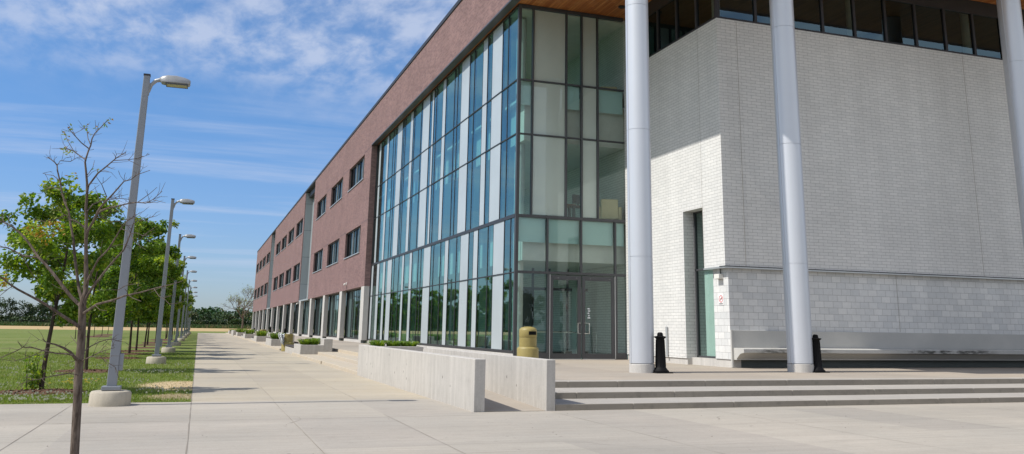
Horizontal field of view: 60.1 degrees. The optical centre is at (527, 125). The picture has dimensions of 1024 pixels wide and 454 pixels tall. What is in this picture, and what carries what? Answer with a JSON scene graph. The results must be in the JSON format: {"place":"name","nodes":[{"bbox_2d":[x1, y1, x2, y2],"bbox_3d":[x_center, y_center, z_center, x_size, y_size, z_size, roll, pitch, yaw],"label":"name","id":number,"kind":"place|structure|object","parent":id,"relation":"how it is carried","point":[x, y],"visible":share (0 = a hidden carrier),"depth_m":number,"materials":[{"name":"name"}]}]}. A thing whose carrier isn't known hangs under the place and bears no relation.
{"place":"outdoors","nodes":[
{"label":"outdoors","id":0,"kind":"place"},
{"bbox_2d":[0,351,195,403],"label":"grass","id":1,"kind":"structure","parent":0,"point":[28,399],"depth_m":25.15,"materials":[{"name":"green plant"}]},
{"bbox_2d":[0,329,227,403],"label":"lawn","id":2,"kind":"structure","parent":0,"point":[10,339],"depth_m":58.48,"materials":[{"name":"green plant"}]},
{"bbox_2d":[0,388,89,395],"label":"mulch bed","id":3,"kind":"object","parent":2,"relation":"on","point":[44,390],"visible":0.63,"depth_m":19.73,"materials":[{"name":"brown wood"}]},
{"bbox_2d":[15,351,46,389],"bbox_3d":[-11.330,5.605,20.249,0.671,0.898,0.512,-2,-13,14],"label":"leafy sapling","id":4,"kind":"object","parent":3,"relation":"on","point":[37,373],"visible":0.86,"depth_m":20.19,"materials":[{"name":"green plant"}]},
{"bbox_2d":[0,176,144,388],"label":"leafy tree","id":5,"kind":"object","parent":3,"relation":"on","point":[46,289],"visible":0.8,"depth_m":20.69,"materials":[{"name":"green plant"}]},
{"bbox_2d":[49,378,95,386],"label":"yellow flowers","id":6,"kind":"object","parent":2,"relation":"on","point":[72,381],"visible":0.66,"depth_m":22.00,"materials":[{"name":"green plant"}]},
{"bbox_2d":[69,306,87,338],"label":"leafy tree","id":7,"kind":"object","parent":2,"relation":"on","point":[77,322],"visible":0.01,"depth_m":87.73,"materials":[{"name":"green plant"}]},
{"bbox_2d":[54,369,107,372],"bbox_3d":[-14.473,7.968,28.855,1.873,0.082,2.329,5,-14,-19],"label":"mulch bed","id":8,"kind":"object","parent":2,"relation":"on","point":[90,370],"visible":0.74,"depth_m":28.64,"materials":[{"name":"brown wood"}]},
{"bbox_2d":[57,216,162,369],"bbox_3d":[-14.365,5.591,29.894,3.555,5.286,3.588,5,-14,-19],"label":"leafy tree","id":9,"kind":"object","parent":8,"relation":"on","point":[108,290],"visible":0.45,"depth_m":29.55,"materials":[{"name":"green plant"}]},
{"bbox_2d":[95,357,139,359],"bbox_3d":[-18.625,10.524,40.230,2.598,0.083,2.235,-10,-17,40],"label":"mulch bed","id":10,"kind":"object","parent":2,"relation":"on","point":[124,357],"visible":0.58,"depth_m":39.91,"materials":[{"name":"brown soil"}]},
{"bbox_2d":[80,223,170,353],"bbox_3d":[-18.664,7.537,41.039,3.833,6.368,4.378,5,-14,-19],"label":"leafy tree","id":11,"kind":"object","parent":2,"relation":"on","point":[153,267],"visible":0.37,"depth_m":40.70,"materials":[{"name":"green plant"}]},
{"bbox_2d":[105,353,150,354],"bbox_3d":[-20.726,11.817,45.972,2.366,0.078,3.402,5,-14,-19],"label":"mulch bed","id":12,"kind":"object","parent":2,"relation":"on","point":[131,353],"visible":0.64,"depth_m":45.65,"materials":[{"name":"brown soil"}]},
{"bbox_2d":[121,350,154,351],"bbox_3d":[-22.656,12.972,51.121,2.268,0.080,3.372,5,-14,-19],"label":"mulch bed","id":13,"kind":"object","parent":2,"relation":"on","point":[138,351],"visible":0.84,"depth_m":50.59,"materials":[{"name":"brown soil"}]},
{"bbox_2d":[92,219,183,352],"bbox_3d":[-20.773,8.422,46.883,4.785,7.200,5.018,-2,-13,14],"label":"leafy tree","id":14,"kind":"object","parent":2,"relation":"on","point":[175,272],"visible":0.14,"depth_m":47.29,"materials":[{"name":"green plant"}]},
{"bbox_2d":[125,269,186,349],"bbox_3d":[-22.652,10.087,51.681,4.159,6.050,3.642,-7,-15,29],"label":"leafy tree","id":15,"kind":"object","parent":2,"relation":"on","point":[150,318],"visible":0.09,"depth_m":51.65,"materials":[{"name":"green plant"}]},
{"bbox_2d":[130,247,186,346],"bbox_3d":[-25.351,11.469,59.309,4.450,6.696,4.667,-12,-18,44],"label":"leafy tree","id":16,"kind":"object","parent":2,"relation":"on","point":[178,306],"visible":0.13,"depth_m":59.92,"materials":[{"name":"green plant"}]},
{"bbox_2d":[146,287,185,344],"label":"leafy tree","id":17,"kind":"object","parent":2,"relation":"on","point":[177,298],"visible":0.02,"depth_m":66.27,"materials":[{"name":"green plant"}]},
{"bbox_2d":[154,282,185,342],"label":"leafy tree","id":18,"kind":"object","parent":2,"relation":"on","point":[166,318],"visible":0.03,"depth_m":73.18,"materials":[{"name":"green plant"}]},
{"bbox_2d":[152,280,187,322],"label":"leafy tree","id":19,"kind":"object","parent":2,"relation":"on","point":[176,313],"visible":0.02,"depth_m":80.90,"materials":[{"name":"green plant"}]},
{"bbox_2d":[146,198,194,363],"bbox_3d":[-14.591,6.309,36.224,1.235,6.730,0.750,5,-14,-19],"label":"street lamp","id":20,"kind":"object","parent":2,"relation":"on","point":[156,357],"visible":0.86,"depth_m":35.94,"materials":[{"name":"grey metal"}]},
{"bbox_2d":[161,234,195,352],"bbox_3d":[-19.975,9.565,50.717,1.235,6.730,0.750,5,-14,-19],"label":"street lamp","id":21,"kind":"object","parent":2,"relation":"on","point":[168,348],"visible":0.95,"depth_m":50.27,"materials":[{"name":"grey metal"}]},
{"bbox_2d":[165,285,194,337],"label":"leafy tree","id":22,"kind":"object","parent":2,"relation":"on","point":[191,297],"visible":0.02,"depth_m":103.86,"materials":[{"name":"green plant"}]},
{"bbox_2d":[171,256,195,345],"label":"street lamp","id":23,"kind":"object","parent":2,"relation":"on","point":[176,343],"visible":0.85,"depth_m":66.42,"materials":[{"name":"grey metal"}]},
{"bbox_2d":[172,288,195,334],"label":"leafy tree","id":24,"kind":"object","parent":2,"relation":"on","point":[189,301],"visible":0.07,"depth_m":118.64,"materials":[{"name":"green plant"}]},
{"bbox_2d":[177,270,196,340],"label":"street lamp","id":25,"kind":"object","parent":2,"relation":"on","point":[180,338],"visible":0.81,"depth_m":84.44,"materials":[{"name":"grey metal"}]},
{"bbox_2d":[182,280,196,337],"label":"street lamp","id":26,"kind":"object","parent":2,"relation":"on","point":[184,335],"visible":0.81,"depth_m":102.45,"materials":[{"name":"grey metal"}]},
{"bbox_2d":[185,287,196,335],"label":"street lamp","id":27,"kind":"object","parent":2,"relation":"on","point":[186,334],"visible":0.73,"depth_m":120.70,"materials":[{"name":"grey metal"}]},
{"bbox_2d":[187,292,197,334],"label":"street lamp","id":28,"kind":"object","parent":2,"relation":"on","point":[189,318],"visible":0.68,"depth_m":138.94,"materials":[{"name":"grey metal"}]},
{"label":"mulch bed","id":29,"kind":"structure","parent":2,"relation":"on","visible":0},
{"bbox_2d":[165,289,186,338],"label":"leafy tree","id":30,"kind":"object","parent":29,"relation":"on","point":[174,320],"visible":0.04,"depth_m":94.61,"materials":[{"name":"green plant"}]},
{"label":"mulch bed","id":31,"kind":"structure","parent":2,"relation":"on","visible":0},
{"bbox_2d":[86,310,102,336],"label":"leafy tree","id":32,"kind":"object","parent":31,"relation":"on","point":[94,320],"visible":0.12,"depth_m":100.83,"materials":[{"name":"green plant"}]},
{"bbox_2d":[97,312,113,335],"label":"leafy tree","id":33,"kind":"object","parent":31,"relation":"on","point":[106,323],"visible":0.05,"depth_m":114.24,"materials":[{"name":"green plant"}]},
{"bbox_2d":[0,326,250,331],"bbox_3d":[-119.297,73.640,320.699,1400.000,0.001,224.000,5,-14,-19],"label":"field","id":34,"kind":"structure","parent":0,"point":[104,328],"depth_m":282.65,"materials":[{"name":"beige plant"}]},
{"bbox_2d":[217,285,253,328],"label":"bare tree","id":35,"kind":"object","parent":34,"relation":"on","point":[244,306],"visible":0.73,"depth_m":307.80,"materials":[{"name":"grey plant"}]},
{"bbox_2d":[0,0,457,319],"label":"sky","id":36,"kind":"structure","parent":0,"point":[276,89],"materials":[{"name":"blue"}]},
{"bbox_2d":[191,333,429,401],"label":"walkway","id":37,"kind":"structure","parent":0,"point":[228,367],"depth_m":26.57,"materials":[{"name":"concrete"}]},
{"bbox_2d":[281,334,293,350],"bbox_3d":[-15.038,13.600,55.569,0.750,1.050,0.750,5,-14,-19],"label":"litter bin","id":38,"kind":"object","parent":37,"relation":"on","point":[288,339],"visible":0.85,"depth_m":55.34,"materials":[{"name":"plastic"}]},
{"bbox_2d":[278,333,284,344],"bbox_3d":[-15.402,13.332,55.345,0.404,0.733,0.679,5,-14,-19],"label":"plastic bag","id":39,"kind":"object","parent":38,"relation":"hanging from","point":[281,336],"visible":1,"depth_m":55.28,"materials":[{"name":"white plastic"}]},
{"bbox_2d":[0,399,1023,453],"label":"plaza","id":40,"kind":"structure","parent":0,"point":[405,426],"depth_m":13.94,"materials":[{"name":"concrete"}]},
{"bbox_2d":[88,73,190,406],"bbox_3d":[-7.801,2.198,17.921,1.235,6.730,0.750,5,-14,-19],"label":"street lamp","id":41,"kind":"object","parent":40,"relation":"on","point":[111,393],"visible":0.92,"depth_m":17.59,"materials":[{"name":"metal"}]},
{"bbox_2d":[357,345,485,411],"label":"ramp wall","id":42,"kind":"structure","parent":40,"relation":"on","point":[456,381],"depth_m":20.05,"materials":[{"name":"grey concrete"}]},
{"bbox_2d":[423,347,554,410],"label":"ramp wall","id":43,"kind":"structure","parent":40,"relation":"on","point":[529,380],"depth_m":18.73,"materials":[{"name":"grey concrete"}]},
{"bbox_2d":[484,389,544,411],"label":"ramp","id":44,"kind":"structure","parent":40,"relation":"on","point":[495,402],"depth_m":17.97,"materials":[{"name":"concrete"}]},
{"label":"mulch bed","id":45,"kind":"structure","parent":40,"relation":"on","visible":0},
{"bbox_2d":[0,117,186,453],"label":"bare tree","id":46,"kind":"object","parent":45,"relation":"on","point":[78,358],"visible":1,"depth_m":7.62,"materials":[{"name":"brown plant"}]},
{"bbox_2d":[253,331,1023,379],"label":"terrace","id":47,"kind":"structure","parent":0,"point":[581,369],"depth_m":26.68,"materials":[{"name":"concrete"}]},
{"bbox_2d":[380,345,423,351],"bbox_3d":[-4.293,7.450,28.777,1.695,0.575,1.590,5,-14,-19],"label":"concrete planter","id":48,"kind":"object","parent":47,"relation":"on","point":[418,348],"visible":0.16,"depth_m":28.20,"materials":[{"name":"grey concrete"}]},
{"bbox_2d":[367,340,386,345],"bbox_3d":[-4.816,7.056,28.610,0.880,0.274,0.892,-1,-13,8],"label":"bushy plant","id":49,"kind":"object","parent":48,"relation":"on","point":[376,343],"visible":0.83,"depth_m":28.44,"materials":[{"name":"green plant"}]},
{"bbox_2d":[384,340,405,345],"bbox_3d":[-4.332,7.096,28.735,0.819,0.264,0.904,5,-14,-19],"label":"bushy plant","id":50,"kind":"object","parent":48,"relation":"on","point":[391,343],"visible":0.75,"depth_m":28.56,"materials":[{"name":"green plant"}]},
{"bbox_2d":[399,341,420,346],"bbox_3d":[-3.888,7.146,28.899,0.886,0.253,0.883,-5,-14,24],"label":"bushy plant","id":51,"kind":"object","parent":48,"relation":"on","point":[410,344],"visible":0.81,"depth_m":28.75,"materials":[{"name":"green plant"}]},
{"bbox_2d":[517,326,538,357],"bbox_3d":[0.017,7.543,30.472,0.750,1.250,0.750,5,-14,-19],"label":"litter bin","id":52,"kind":"object","parent":47,"relation":"on","point":[527,347],"visible":0.9,"depth_m":30.25,"materials":[{"name":"plastic"}]},
{"bbox_2d":[252,0,1023,372],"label":"school building","id":53,"kind":"structure","parent":47,"relation":"on","point":[842,180],"depth_m":34.67,"materials":[{"name":"red brick"}]},
{"bbox_2d":[272,277,277,291],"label":"window","id":54,"kind":"structure","parent":53,"relation":"in","point":[276,279],"depth_m":145.68,"materials":[{"name":"grey glass"}]},
{"bbox_2d":[275,242,280,256],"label":"window","id":55,"kind":"structure","parent":53,"relation":"in","point":[278,246],"depth_m":146.95,"materials":[{"name":"grey glass"}]},
{"bbox_2d":[278,273,283,288],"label":"window","id":56,"kind":"structure","parent":53,"relation":"in","point":[282,275],"depth_m":135.54,"materials":[{"name":"grey glass"}]},
{"bbox_2d":[281,236,286,251],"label":"window","id":57,"kind":"structure","parent":53,"relation":"in","point":[285,239],"depth_m":136.65,"materials":[{"name":"glass"}]},
{"bbox_2d":[285,269,290,285],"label":"window","id":58,"kind":"structure","parent":53,"relation":"in","point":[288,280],"depth_m":125.00,"materials":[{"name":"glass"}]},
{"bbox_2d":[287,229,293,245],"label":"window","id":59,"kind":"structure","parent":53,"relation":"in","point":[291,239],"depth_m":126.31,"materials":[{"name":"glass"}]},
{"bbox_2d":[292,263,299,282],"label":"window","id":60,"kind":"structure","parent":53,"relation":"in","point":[297,268],"depth_m":114.75,"materials":[{"name":"glass"}]},
{"bbox_2d":[295,219,302,238],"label":"window","id":61,"kind":"structure","parent":53,"relation":"in","point":[300,225],"depth_m":116.03,"materials":[{"name":"glass"}]},
{"bbox_2d":[312,249,322,273],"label":"window","id":62,"kind":"structure","parent":53,"relation":"in","point":[319,255],"depth_m":94.01,"materials":[{"name":"grey glass"}]},
{"bbox_2d":[316,195,326,220],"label":"window","id":63,"kind":"structure","parent":53,"relation":"in","point":[322,204],"depth_m":95.28,"materials":[{"name":"glass"}]},
{"bbox_2d":[326,240,338,267],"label":"window","id":64,"kind":"structure","parent":53,"relation":"in","point":[334,247],"depth_m":83.56,"materials":[{"name":"glass"}]},
{"bbox_2d":[330,179,342,207],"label":"window","id":65,"kind":"structure","parent":53,"relation":"in","point":[337,190],"depth_m":84.81,"materials":[{"name":"glass"}]},
{"bbox_2d":[343,226,360,259],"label":"window","id":66,"kind":"structure","parent":53,"relation":"in","point":[354,248],"depth_m":73.24,"materials":[{"name":"glass"}]},
{"bbox_2d":[348,157,364,191],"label":"window","id":67,"kind":"structure","parent":53,"relation":"in","point":[359,171],"depth_m":74.44,"materials":[{"name":"glass"}]},
{"bbox_2d":[550,204,575,216],"bbox_3d":[1.420,3.751,38.059,1.200,0.760,0.600,5,-14,-19],"label":"desk","id":68,"kind":"object","parent":53,"relation":"on","point":[569,205],"visible":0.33,"depth_m":38.14,"materials":[{"name":"grey wood"}]},
{"bbox_2d":[549,275,580,359],"bbox_3d":[1.539,7.680,35.641,1.380,3.338,0.158,5,-14,-19],"label":"door","id":69,"kind":"structure","parent":53,"relation":"in","point":[552,356],"depth_m":35.63,"materials":[{"name":"grey glass"}]},
{"bbox_2d":[567,205,579,216],"bbox_3d":[2.399,3.915,38.713,1.200,0.760,0.600,5,-14,-19],"label":"desk","id":70,"kind":"object","parent":53,"relation":"on","point":[576,206],"visible":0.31,"depth_m":38.41,"materials":[{"name":"grey wood"}]},
{"bbox_2d":[572,194,579,205],"bbox_3d":[2.213,3.276,38.809,0.540,0.520,0.160,5,-14,-19],"label":"monitor","id":71,"kind":"object","parent":70,"relation":"on","point":[575,199],"visible":0.69,"depth_m":38.75,"materials":[{"name":"black plastic"}]},
{"bbox_2d":[582,276,615,359],"bbox_3d":[2.930,7.812,36.128,1.480,3.338,0.159,5,-14,-19],"label":"door","id":72,"kind":"structure","parent":53,"relation":"in","point":[612,356],"depth_m":36.13,"materials":[{"name":"grey glass"}]},
{"bbox_2d":[601,86,616,91],"bbox_3d":[3.532,-1.208,39.393,1.100,0.880,0.980,2,-13,-6],"label":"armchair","id":73,"kind":"object","parent":53,"relation":"on","point":[609,87],"visible":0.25,"depth_m":39.01,"materials":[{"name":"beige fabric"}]},
{"bbox_2d":[599,199,621,219],"bbox_3d":[3.463,3.665,38.273,1.100,0.880,0.980,2,-13,-6],"label":"armchair","id":74,"kind":"object","parent":53,"relation":"on","point":[609,209],"visible":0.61,"depth_m":37.80,"materials":[{"name":"beige fabric"}]},
{"bbox_2d":[693,211,715,357],"bbox_3d":[6.516,5.629,31.812,0.140,5.240,1.640,5,-14,-19],"label":"window","id":75,"kind":"structure","parent":53,"relation":"in","point":[709,291],"depth_m":31.91,"materials":[{"name":"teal glass"}]},
{"bbox_2d":[714,269,722,278],"bbox_3d":[6.594,5.102,30.542,0.178,0.342,0.320,5,-14,-19],"label":"wall light","id":76,"kind":"object","parent":53,"relation":"attached to","point":[718,276],"visible":1,"depth_m":30.41,"materials":[{"name":"white metal"}]},
{"bbox_2d":[718,294,723,304],"bbox_3d":[6.653,5.966,30.387,0.018,0.370,0.310,5,-14,-19],"label":"no smoking sign","id":77,"kind":"object","parent":53,"relation":"attached to","point":[721,299],"visible":1,"depth_m":30.36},
{"bbox_2d":[653,332,672,372],"bbox_3d":[3.787,6.453,25.195,0.520,1.135,0.520,5,-14,-19],"label":"bollard","id":78,"kind":"object","parent":47,"relation":"on","point":[660,360],"visible":0.97,"depth_m":25.08,"materials":[{"name":"black metal"}]},
{"bbox_2d":[812,334,829,372],"bbox_3d":[8.818,6.941,27.009,0.520,1.135,0.520,5,-14,-19],"label":"bollard","id":79,"kind":"object","parent":47,"relation":"on","point":[817,362],"visible":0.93,"depth_m":26.88,"materials":[{"name":"black metal"}]},
{"label":"ground","id":80,"kind":"structure","parent":0,"visible":0},
{"bbox_2d":[0,321,251,328],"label":"field","id":81,"kind":"structure","parent":80,"relation":"on","point":[33,323],"depth_m":413.23,"materials":[{"name":"plant"}]},
{"bbox_2d":[0,297,252,324],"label":"woods","id":82,"kind":"object","parent":80,"relation":"on","point":[206,318],"visible":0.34,"depth_m":436.62,"materials":[{"name":"green plant"}]},
{"bbox_2d":[31,304,252,322],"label":"distant woods","id":83,"kind":"object","parent":80,"relation":"on","point":[203,310],"visible":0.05,"depth_m":718.75,"materials":[{"name":"green plant"}]},
{"bbox_2d":[226,333,294,349],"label":"side steps","id":84,"kind":"structure","parent":80,"relation":"on","point":[273,347],"depth_m":74.93,"materials":[{"name":"concrete"}]},
{"bbox_2d":[236,332,245,335],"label":"concrete planter","id":85,"kind":"object","parent":84,"relation":"on","point":[239,333],"visible":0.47,"depth_m":120.26,"materials":[{"name":"grey concrete"}]},
{"bbox_2d":[241,334,255,337],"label":"concrete planter","id":86,"kind":"object","parent":84,"relation":"on","point":[247,335],"visible":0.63,"depth_m":100.53,"materials":[{"name":"grey concrete"}]},
{"bbox_2d":[245,329,253,333],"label":"bushy plant","id":87,"kind":"object","parent":86,"relation":"on","point":[248,331],"visible":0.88,"depth_m":102.26,"materials":[{"name":"green plant"}]},
{"bbox_2d":[251,333,271,341],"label":"concrete planter","id":88,"kind":"object","parent":84,"relation":"on","point":[259,338],"visible":0.55,"depth_m":80.60,"materials":[{"name":"grey concrete"}]},
{"bbox_2d":[255,330,268,335],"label":"bushy plant","id":89,"kind":"object","parent":88,"relation":"on","point":[261,333],"visible":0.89,"depth_m":82.39,"materials":[{"name":"green plant"}]},
{"bbox_2d":[266,335,294,345],"bbox_3d":[-18.763,16.254,66.998,1.625,0.920,5.602,5,-14,-19],"label":"concrete planter","id":90,"kind":"object","parent":84,"relation":"on","point":[272,342],"visible":0.33,"depth_m":64.33,"materials":[{"name":"grey concrete"}]},
{"bbox_2d":[267,333,282,338],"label":"bushy plant","id":91,"kind":"object","parent":90,"relation":"on","point":[273,335],"visible":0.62,"depth_m":66.25,"materials":[{"name":"green plant"}]},
{"bbox_2d":[292,348,357,374],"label":"side steps","id":92,"kind":"structure","parent":80,"relation":"on","point":[344,360],"depth_m":39.01,"materials":[{"name":"concrete"}]},
{"bbox_2d":[285,338,332,353],"bbox_3d":[-12.493,12.463,50.120,1.625,0.920,9.002,5,-14,-19],"label":"concrete planter","id":93,"kind":"object","parent":92,"relation":"on","point":[325,344],"visible":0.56,"depth_m":46.17,"materials":[{"name":"grey concrete"}]},
{"bbox_2d":[296,338,310,344],"bbox_3d":[-11.947,11.594,47.469,1.174,0.381,1.058,-8,-15,33],"label":"bushy plant","id":94,"kind":"object","parent":93,"relation":"on","point":[303,342],"visible":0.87,"depth_m":47.28,"materials":[{"name":"green plant"}]},
{"bbox_2d":[305,338,319,344],"bbox_3d":[-11.427,11.617,47.634,1.086,0.423,1.111,-8,-15,33],"label":"bushy plant","id":95,"kind":"object","parent":93,"relation":"on","point":[315,341],"visible":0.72,"depth_m":47.40,"materials":[{"name":"green plant"}]},
{"bbox_2d":[555,377,1023,410],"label":"entrance steps","id":96,"kind":"structure","parent":80,"relation":"on","point":[570,395],"depth_m":20.60,"materials":[{"name":"concrete"}]}
]}

